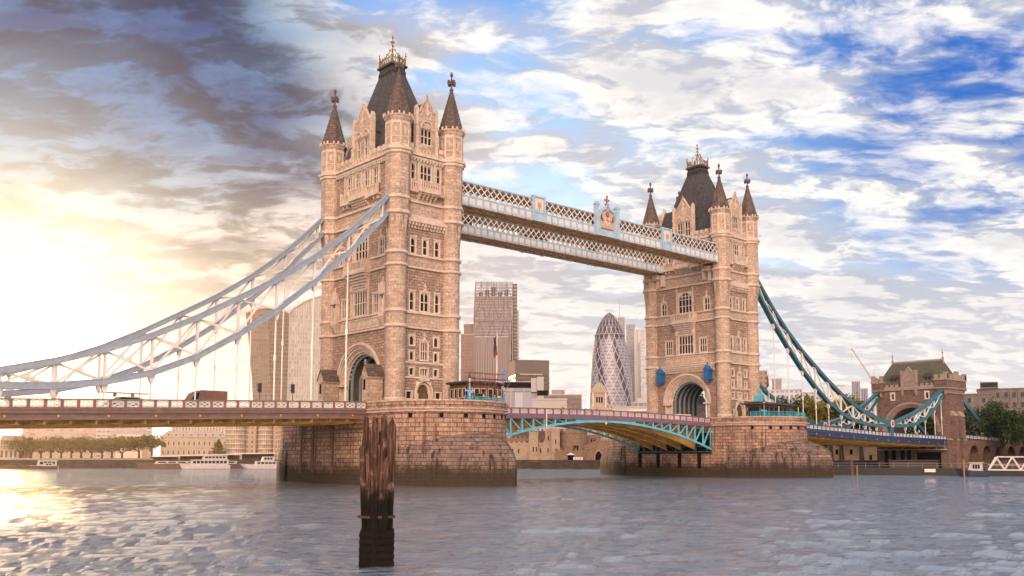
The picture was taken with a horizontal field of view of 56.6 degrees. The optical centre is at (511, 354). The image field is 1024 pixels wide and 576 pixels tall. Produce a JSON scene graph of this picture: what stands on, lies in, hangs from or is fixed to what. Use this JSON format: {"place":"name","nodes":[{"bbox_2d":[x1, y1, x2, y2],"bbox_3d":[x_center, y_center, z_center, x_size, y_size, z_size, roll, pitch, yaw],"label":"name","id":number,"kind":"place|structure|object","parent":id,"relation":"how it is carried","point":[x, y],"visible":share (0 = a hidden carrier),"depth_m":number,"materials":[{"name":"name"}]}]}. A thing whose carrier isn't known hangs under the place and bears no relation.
{"place":"outdoors","nodes":[
{"label":"outdoors","id":0,"kind":"place"},
{"bbox_2d":[246,296,320,452],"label":"flared tower","id":1,"kind":"structure","parent":0,"point":[297,352],"depth_m":878.66,"materials":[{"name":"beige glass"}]},
{"bbox_2d":[461,324,474,380],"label":"brown tower","id":2,"kind":"structure","parent":0,"point":[467,352],"depth_m":1155.69,"materials":[{"name":"concrete"}]},
{"bbox_2d":[0,468,1023,575],"bbox_3d":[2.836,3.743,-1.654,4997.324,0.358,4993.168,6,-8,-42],"label":"river water","id":3,"kind":"structure","parent":0,"point":[218,522],"depth_m":54.40,"materials":[{"name":"grey liquid"}]},
{"bbox_2d":[0,463,57,468],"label":"barge","id":4,"kind":"object","parent":3,"relation":"on","point":[47,466],"visible":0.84,"depth_m":304.37,"materials":[{"name":"beige paint"}]},
{"bbox_2d":[136,461,243,468],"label":"barge","id":5,"kind":"object","parent":3,"relation":"on","point":[169,464],"visible":0.55,"depth_m":318.23,"materials":[{"name":"beige paint"}]},
{"bbox_2d":[180,455,229,468],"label":"passenger boat","id":6,"kind":"object","parent":3,"relation":"on","point":[214,462],"visible":0.95,"depth_m":311.04,"materials":[{"name":"beige paint"}]},
{"bbox_2d":[151,453,273,460],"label":"river pier","id":7,"kind":"structure","parent":3,"relation":"on","point":[252,456],"depth_m":340.81,"materials":[{"name":"white paint"}]},
{"bbox_2d":[241,457,276,468],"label":"motor yacht","id":8,"kind":"object","parent":3,"relation":"on","point":[267,463],"visible":0.87,"depth_m":311.36,"materials":[{"name":"beige paint"}]},
{"bbox_2d":[358,413,396,567],"bbox_3d":[-4.938,5.396,34.730,1.367,6.543,1.174,1,-6,-7],"label":"timber dolphin","id":9,"kind":"object","parent":3,"relation":"in","point":[377,480],"visible":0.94,"depth_m":34.40},
{"bbox_2d":[276,399,516,485],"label":"bridge pier","id":10,"kind":"structure","parent":3,"relation":"in","point":[451,442],"depth_m":132.16,"materials":[{"name":"stone"}]},
{"bbox_2d":[0,398,367,428],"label":"side span","id":11,"kind":"object","parent":10,"relation":"attached to","point":[46,415],"visible":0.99,"depth_m":119.81,"materials":[{"name":"metal"}]},
{"bbox_2d":[97,391,148,405],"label":"silver estate car","id":12,"kind":"object","parent":11,"relation":"on","point":[131,397],"visible":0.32,"depth_m":118.61,"materials":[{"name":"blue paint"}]},
{"bbox_2d":[185,390,227,407],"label":"truck","id":13,"kind":"object","parent":11,"relation":"on","point":[209,395],"visible":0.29,"depth_m":127.10,"materials":[{"name":"brown paint"}]},
{"bbox_2d":[317,36,465,403],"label":"bridge tower","id":14,"kind":"structure","parent":10,"relation":"on","point":[404,317],"depth_m":148.59,"materials":[{"name":"stone"}]},
{"bbox_2d":[1,216,323,406],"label":"suspension chain","id":15,"kind":"object","parent":14,"relation":"hanging from","point":[179,316],"visible":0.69,"depth_m":141.65,"materials":[{"name":"white paint"}]},
{"bbox_2d":[0,192,389,401],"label":"suspension chain","id":16,"kind":"object","parent":14,"relation":"hanging from","point":[53,385],"visible":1,"depth_m":122.20,"materials":[{"name":"white paint"}]},
{"bbox_2d":[353,288,366,317],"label":"window","id":17,"kind":"structure","parent":14,"relation":"in","point":[359,295],"depth_m":150.34,"materials":[{"name":"stone"}]},
{"bbox_2d":[354,231,366,260],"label":"window","id":18,"kind":"structure","parent":14,"relation":"in","point":[360,252],"depth_m":151.41,"materials":[{"name":"stone"}]},
{"bbox_2d":[372,291,378,313],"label":"window","id":19,"kind":"structure","parent":14,"relation":"in","point":[375,298],"depth_m":147.04,"materials":[{"name":"stone"}]},
{"bbox_2d":[377,235,384,254],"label":"window","id":20,"kind":"structure","parent":14,"relation":"in","point":[381,240],"depth_m":146.95,"materials":[{"name":"stone"}]},
{"bbox_2d":[408,289,415,310],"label":"window","id":21,"kind":"structure","parent":14,"relation":"in","point":[411,306],"depth_m":145.00,"materials":[{"name":"stone"}]},
{"bbox_2d":[414,381,432,398],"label":"door","id":22,"kind":"structure","parent":14,"relation":"in","point":[423,389],"depth_m":145.32,"materials":[{"name":"stone"}]},
{"bbox_2d":[419,340,429,361],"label":"window","id":23,"kind":"structure","parent":14,"relation":"in","point":[423,345],"depth_m":145.68,"materials":[{"name":"stone"}]},
{"bbox_2d":[419,291,430,312],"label":"window","id":24,"kind":"structure","parent":14,"relation":"in","point":[424,297],"depth_m":146.50,"materials":[{"name":"stone"}]},
{"bbox_2d":[419,162,433,183],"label":"window","id":25,"kind":"structure","parent":14,"relation":"in","point":[426,170],"depth_m":148.81,"materials":[{"name":"stone"}]},
{"bbox_2d":[421,128,431,146],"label":"window","id":26,"kind":"structure","parent":14,"relation":"in","point":[426,135],"depth_m":149.43,"materials":[{"name":"stone"}]},
{"bbox_2d":[462,180,718,265],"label":"walkway","id":27,"kind":"structure","parent":14,"relation":"attached to","point":[606,225],"depth_m":173.15,"materials":[{"name":"metal"}]},
{"bbox_2d":[445,380,505,399],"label":"control cabin","id":28,"kind":"object","parent":10,"relation":"on","point":[456,389],"visible":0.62,"depth_m":140.12,"materials":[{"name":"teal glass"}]},
{"bbox_2d":[450,388,501,398],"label":"window frame","id":29,"kind":"structure","parent":28,"relation":"in","point":[455,388],"depth_m":140.17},
{"bbox_2d":[464,372,510,399],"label":"scaffold frame","id":30,"kind":"object","parent":10,"relation":"on","point":[489,379],"visible":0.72,"depth_m":139.28,"materials":[{"name":"metal"}]},
{"bbox_2d":[506,407,606,436],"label":"bascule span","id":31,"kind":"object","parent":10,"relation":"attached to","point":[520,420],"visible":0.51,"depth_m":162.66,"materials":[{"name":"paint"}]},
{"bbox_2d":[600,416,833,477],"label":"bridge pier","id":32,"kind":"structure","parent":3,"relation":"in","point":[764,446],"depth_m":187.99,"materials":[{"name":"stone"}]},
{"bbox_2d":[554,410,711,450],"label":"bascule span","id":33,"kind":"object","parent":32,"relation":"attached to","point":[648,431],"visible":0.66,"depth_m":188.80,"materials":[{"name":"teal paint"}]},
{"bbox_2d":[642,144,760,418],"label":"bridge tower","id":34,"kind":"structure","parent":32,"relation":"on","point":[701,326],"depth_m":204.17,"materials":[{"name":"beige stone"}]},
{"bbox_2d":[461,214,664,275],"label":"walkway","id":35,"kind":"structure","parent":34,"relation":"attached to","point":[528,240],"depth_m":189.75,"materials":[{"name":"blue paint"}]},
{"bbox_2d":[678,291,691,313],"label":"window","id":36,"kind":"structure","parent":34,"relation":"in","point":[684,298],"depth_m":205.77,"materials":[{"name":"stone"}]},
{"bbox_2d":[678,333,693,354],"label":"window","id":37,"kind":"structure","parent":34,"relation":"in","point":[685,341],"depth_m":204.89,"materials":[{"name":"stone"}]},
{"bbox_2d":[698,336,707,352],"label":"window","id":38,"kind":"structure","parent":34,"relation":"in","point":[703,347],"depth_m":201.32,"materials":[{"name":"stone"}]},
{"bbox_2d":[735,402,745,415],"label":"door","id":39,"kind":"structure","parent":34,"relation":"in","point":[740,410],"depth_m":200.05,"materials":[{"name":"stone"}]},
{"bbox_2d":[705,384,827,428],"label":"suspension chain","id":40,"kind":"object","parent":34,"relation":"hanging from","point":[766,392],"visible":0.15,"depth_m":242.08,"materials":[{"name":"white paint"}]},
{"bbox_2d":[758,280,894,436],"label":"suspension chain","id":41,"kind":"object","parent":34,"relation":"hanging from","point":[764,300],"visible":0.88,"depth_m":219.76,"materials":[{"name":"teal paint"}]},
{"bbox_2d":[807,424,946,447],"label":"side span","id":42,"kind":"object","parent":41,"relation":"hanging from","point":[823,435],"visible":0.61,"depth_m":238.59,"materials":[{"name":"paint"}]},
{"bbox_2d":[740,402,797,415],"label":"control cabin","id":43,"kind":"object","parent":32,"relation":"on","point":[760,406],"visible":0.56,"depth_m":190.40,"materials":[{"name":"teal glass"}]},
{"bbox_2d":[750,411,805,416],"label":"railing","id":44,"kind":"object","parent":32,"relation":"on","point":[800,414],"visible":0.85,"depth_m":187.31,"materials":[{"name":"metal"}]},
{"bbox_2d":[871,350,967,467],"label":"gatehouse","id":45,"kind":"object","parent":3,"relation":"in","point":[902,388],"visible":0.75,"depth_m":269.92,"materials":[{"name":"stone"}]},
{"bbox_2d":[827,392,879,430],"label":"suspension chain","id":46,"kind":"object","parent":45,"relation":"hanging from","point":[874,398],"visible":0.64,"depth_m":270.99,"materials":[{"name":"white paint"}]},
{"bbox_2d":[894,388,943,435],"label":"suspension chain","id":47,"kind":"object","parent":45,"relation":"hanging from","point":[938,395],"visible":1,"depth_m":255.55,"materials":[{"name":"teal paint"}]},
{"bbox_2d":[833,460,1023,475],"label":"floating pontoon","id":48,"kind":"object","parent":3,"relation":"on","point":[914,467],"visible":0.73,"depth_m":209.27,"materials":[{"name":"black metal"}]},
{"bbox_2d":[988,456,1023,470],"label":"gangway","id":49,"kind":"object","parent":48,"relation":"on","point":[994,461],"visible":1,"depth_m":190.11,"materials":[{"name":"white paint"}]},
{"bbox_2d":[955,462,989,476],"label":"river launch","id":50,"kind":"object","parent":3,"relation":"on","point":[974,469],"visible":0.85,"depth_m":191.96,"materials":[{"name":"beige paint"}]},
{"bbox_2d":[0,460,1023,468],"bbox_3d":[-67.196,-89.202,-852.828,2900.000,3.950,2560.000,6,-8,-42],"label":"quay","id":51,"kind":"structure","parent":0,"point":[566,464],"depth_m":325.81,"materials":[{"name":"stone"}]},
{"bbox_2d":[0,458,1023,460],"bbox_3d":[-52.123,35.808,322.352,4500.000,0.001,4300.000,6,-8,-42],"label":"ground","id":52,"kind":"structure","parent":0,"point":[97,459],"depth_m":370.13,"materials":[{"name":"concrete"}]},
{"bbox_2d":[0,435,22,457],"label":"arcaded building","id":53,"kind":"structure","parent":52,"relation":"on","point":[6,453],"depth_m":616.02,"materials":[{"name":"stone"}]},
{"bbox_2d":[3,434,37,457],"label":"plane tree","id":54,"kind":"object","parent":52,"relation":"on","point":[13,443],"visible":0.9,"depth_m":615.60,"materials":[{"name":"green plant"}]},
{"bbox_2d":[19,438,43,457],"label":"plane tree","id":55,"kind":"object","parent":52,"relation":"on","point":[28,442],"visible":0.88,"depth_m":618.09,"materials":[{"name":"green plant"}]},
{"bbox_2d":[28,437,57,457],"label":"plane tree","id":56,"kind":"object","parent":52,"relation":"on","point":[42,450],"visible":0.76,"depth_m":621.36,"materials":[{"name":"green plant"}]},
{"bbox_2d":[37,435,63,457],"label":"plane tree","id":57,"kind":"object","parent":52,"relation":"on","point":[49,443],"visible":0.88,"depth_m":622.84,"materials":[{"name":"green plant"}]},
{"bbox_2d":[23,428,95,457],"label":"hazy office","id":58,"kind":"structure","parent":52,"relation":"on","point":[40,433],"depth_m":897.52,"materials":[{"name":"concrete"}]},
{"bbox_2d":[50,436,71,457],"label":"plane tree","id":59,"kind":"object","parent":52,"relation":"on","point":[62,445],"visible":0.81,"depth_m":625.83,"materials":[{"name":"green plant"}]},
{"bbox_2d":[42,431,97,457],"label":"classical building","id":60,"kind":"structure","parent":52,"relation":"on","point":[45,454],"depth_m":740.19,"materials":[{"name":"stone"}]},
{"bbox_2d":[68,434,96,457],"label":"plane tree","id":61,"kind":"object","parent":52,"relation":"on","point":[77,442],"visible":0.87,"depth_m":631.53,"materials":[{"name":"green plant"}]},
{"bbox_2d":[88,439,114,457],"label":"plane tree","id":62,"kind":"object","parent":52,"relation":"on","point":[100,449],"visible":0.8,"depth_m":637.43,"materials":[{"name":"green plant"}]},
{"bbox_2d":[94,434,125,457],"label":"plane tree","id":63,"kind":"object","parent":52,"relation":"on","point":[110,445],"visible":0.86,"depth_m":640.64,"materials":[{"name":"green plant"}]},
{"bbox_2d":[109,435,133,457],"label":"plane tree","id":64,"kind":"object","parent":52,"relation":"on","point":[123,445],"visible":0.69,"depth_m":641.26,"materials":[{"name":"green plant"}]},
{"bbox_2d":[95,427,151,457],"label":"pale hazy office","id":65,"kind":"structure","parent":52,"relation":"on","point":[101,433],"depth_m":902.30,"materials":[{"name":"concrete"}]},
{"bbox_2d":[105,428,151,457],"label":"classical building","id":66,"kind":"structure","parent":52,"relation":"on","point":[127,434],"depth_m":749.60,"materials":[{"name":"stone"}]},
{"bbox_2d":[124,434,147,457],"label":"plane tree","id":67,"kind":"object","parent":52,"relation":"on","point":[134,442],"visible":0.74,"depth_m":635.54,"materials":[{"name":"green plant"}]},
{"bbox_2d":[137,432,166,457],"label":"plane tree","id":68,"kind":"object","parent":52,"relation":"on","point":[151,441],"visible":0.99,"depth_m":630.46,"materials":[{"name":"green plant"}]},
{"bbox_2d":[160,429,225,457],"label":"classical building","id":69,"kind":"structure","parent":52,"relation":"on","point":[194,442],"depth_m":755.39,"materials":[{"name":"stone"}]},
{"bbox_2d":[172,427,225,433],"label":"columned office","id":70,"kind":"structure","parent":52,"relation":"on","point":[222,430],"depth_m":853.21,"materials":[{"name":"stone"}]},
{"bbox_2d":[208,439,226,454],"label":"pointed tree","id":71,"kind":"object","parent":52,"relation":"on","point":[218,445],"visible":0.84,"depth_m":654.88,"materials":[{"name":"green plant"}]},
{"bbox_2d":[224,426,255,457],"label":"riverside flats","id":72,"kind":"structure","parent":52,"relation":"on","point":[240,439],"depth_m":668.83,"materials":[{"name":"concrete"}]},
{"bbox_2d":[256,426,278,457],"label":"riverside flats","id":73,"kind":"structure","parent":52,"relation":"on","point":[267,438],"depth_m":678.60,"materials":[{"name":"brick"}]},
{"bbox_2d":[473,336,508,381],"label":"striped tower","id":74,"kind":"structure","parent":52,"relation":"on","point":[485,361],"depth_m":1004.93,"materials":[{"name":"concrete"}]},
{"bbox_2d":[471,281,518,380],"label":"wedge tower","id":75,"kind":"structure","parent":52,"relation":"on","point":[494,314],"depth_m":1179.70,"materials":[{"name":"grey glass"}]},
{"bbox_2d":[508,441,528,459],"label":"curtain wall","id":76,"kind":"structure","parent":52,"relation":"on","point":[520,450],"depth_m":334.09,"materials":[{"name":"stone"}]},
{"bbox_2d":[498,377,547,437],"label":"sloping glass office","id":77,"kind":"structure","parent":52,"relation":"on","point":[520,393],"depth_m":484.73,"materials":[{"name":"concrete"}]},
{"bbox_2d":[506,436,544,442],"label":"wall","id":78,"kind":"structure","parent":52,"relation":"on","point":[520,439],"depth_m":342.48,"materials":[{"name":"stone"}]},
{"bbox_2d":[508,360,549,393],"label":"dark office block","id":79,"kind":"structure","parent":52,"relation":"on","point":[523,370],"depth_m":906.63,"materials":[{"name":"brown concrete"}]},
{"bbox_2d":[512,429,550,437],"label":"dark rear range","id":80,"kind":"structure","parent":52,"relation":"on","point":[541,433],"depth_m":349.53,"materials":[{"name":"stone"}]},
{"bbox_2d":[529,430,538,459],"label":"square tower","id":81,"kind":"structure","parent":52,"relation":"on","point":[533,445],"depth_m":333.06,"materials":[{"name":"stone"}]},
{"bbox_2d":[538,440,550,459],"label":"curtain wall","id":82,"kind":"structure","parent":52,"relation":"on","point":[544,450],"depth_m":333.66,"materials":[{"name":"stone"}]},
{"bbox_2d":[532,399,566,430],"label":"white low roof","id":83,"kind":"structure","parent":52,"relation":"on","point":[547,403],"depth_m":449.61,"materials":[{"name":"concrete"}]},
{"bbox_2d":[551,427,559,459],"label":"square tower","id":84,"kind":"structure","parent":52,"relation":"on","point":[555,438],"depth_m":332.81,"materials":[{"name":"stone"}]},
{"bbox_2d":[544,394,581,430],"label":"brown block","id":85,"kind":"structure","parent":52,"relation":"on","point":[574,401],"depth_m":698.94,"materials":[{"name":"concrete"}]},
{"bbox_2d":[556,448,585,459],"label":"wall","id":86,"kind":"structure","parent":52,"relation":"on","point":[561,454],"depth_m":330.12,"materials":[{"name":"stone"}]},
{"bbox_2d":[560,429,586,449],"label":"round tower","id":87,"kind":"structure","parent":52,"relation":"on","point":[570,438],"depth_m":334.11,"materials":[{"name":"stone"}]},
{"bbox_2d":[584,439,610,459],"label":"water gate","id":88,"kind":"structure","parent":52,"relation":"on","point":[596,449],"depth_m":330.60,"materials":[{"name":"stone"}]},
{"bbox_2d":[586,383,611,440],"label":"classical monument","id":89,"kind":"object","parent":52,"relation":"on","point":[598,392],"visible":0.42,"depth_m":499.86,"materials":[{"name":"stone"}]},
{"bbox_2d":[612,406,646,416],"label":"pale terrace block","id":90,"kind":"structure","parent":52,"relation":"on","point":[620,408],"depth_m":446.51,"materials":[{"name":"concrete"}]},
{"bbox_2d":[626,324,634,401],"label":"stepped tower","id":91,"kind":"structure","parent":52,"relation":"on","point":[630,328],"depth_m":1299.58,"materials":[{"name":"concrete"}]},
{"bbox_2d":[634,330,645,401],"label":"slab tower","id":92,"kind":"structure","parent":52,"relation":"on","point":[639,335],"depth_m":1251.83,"materials":[{"name":"concrete"}]},
{"bbox_2d":[640,340,646,397],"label":"grid tower","id":93,"kind":"structure","parent":52,"relation":"on","point":[643,367],"depth_m":1236.43,"materials":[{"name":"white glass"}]},
{"bbox_2d":[763,389,801,403],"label":"white office","id":94,"kind":"structure","parent":52,"relation":"on","point":[792,393],"depth_m":500.05,"materials":[{"name":"concrete"}]},
{"bbox_2d":[777,394,811,423],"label":"leafy tree","id":95,"kind":"object","parent":52,"relation":"on","point":[786,400],"visible":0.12,"depth_m":316.56,"materials":[{"name":"green plant"}]},
{"bbox_2d":[792,392,839,428],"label":"golden tree","id":96,"kind":"object","parent":52,"relation":"on","point":[821,410],"visible":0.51,"depth_m":314.31,"materials":[{"name":"green plant"}]},
{"bbox_2d":[813,392,873,459],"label":"golden tree","id":97,"kind":"object","parent":52,"relation":"on","point":[841,451],"visible":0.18,"depth_m":313.07,"materials":[{"name":"green plant"}]},
{"bbox_2d":[818,444,876,459],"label":"tan wall building","id":98,"kind":"structure","parent":52,"relation":"on","point":[852,452],"depth_m":314.45,"materials":[{"name":"stone"}]},
{"bbox_2d":[835,398,875,459],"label":"leafy tree","id":99,"kind":"object","parent":52,"relation":"on","point":[861,454],"visible":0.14,"depth_m":307.30,"materials":[{"name":"green plant"}]},
{"bbox_2d":[851,381,859,404],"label":"flats tower","id":100,"kind":"structure","parent":52,"relation":"on","point":[855,386],"depth_m":659.26,"materials":[{"name":"concrete"}]},
{"bbox_2d":[910,411,935,436],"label":"leafy tree","id":101,"kind":"object","parent":52,"relation":"on","point":[930,428],"visible":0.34,"depth_m":304.80,"materials":[{"name":"green plant"}]},
{"bbox_2d":[916,435,1023,460],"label":"approach viaduct","id":102,"kind":"object","parent":52,"relation":"on","point":[982,448],"visible":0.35,"depth_m":282.08,"materials":[{"name":"brick"}]},
{"bbox_2d":[963,393,991,438],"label":"office block","id":103,"kind":"structure","parent":52,"relation":"on","point":[971,400],"depth_m":377.35,"materials":[{"name":"beige concrete"}]},
{"bbox_2d":[964,396,1008,439],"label":"leafy tree","id":104,"kind":"object","parent":52,"relation":"on","point":[973,422],"visible":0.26,"depth_m":292.01,"materials":[{"name":"green plant"}]},
{"bbox_2d":[969,399,1023,460],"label":"leafy tree","id":105,"kind":"object","parent":52,"relation":"on","point":[1000,419],"visible":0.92,"depth_m":277.06,"materials":[{"name":"green plant"}]},
{"bbox_2d":[976,388,1023,435],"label":"office block","id":106,"kind":"structure","parent":52,"relation":"on","point":[1012,397],"depth_m":372.75,"materials":[{"name":"brown concrete"}]},
{"bbox_2d":[1001,407,1023,446],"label":"leafy tree","id":107,"kind":"object","parent":52,"relation":"on","point":[1012,413],"visible":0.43,"depth_m":274.21,"materials":[{"name":"green plant"}]},
{"bbox_2d":[1003,422,1023,448],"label":"leafy tree","id":108,"kind":"object","parent":52,"relation":"on","point":[1019,432],"visible":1,"depth_m":262.38,"materials":[{"name":"green plant"}]},
{"bbox_2d":[0,0,1023,455],"label":"sky","id":109,"kind":"structure","parent":0,"point":[155,155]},
{"bbox_2d":[587,313,632,408],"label":"bullet tower","id":110,"kind":"structure","parent":0,"point":[609,370],"depth_m":1122.32,"materials":[{"name":"grey glass"}]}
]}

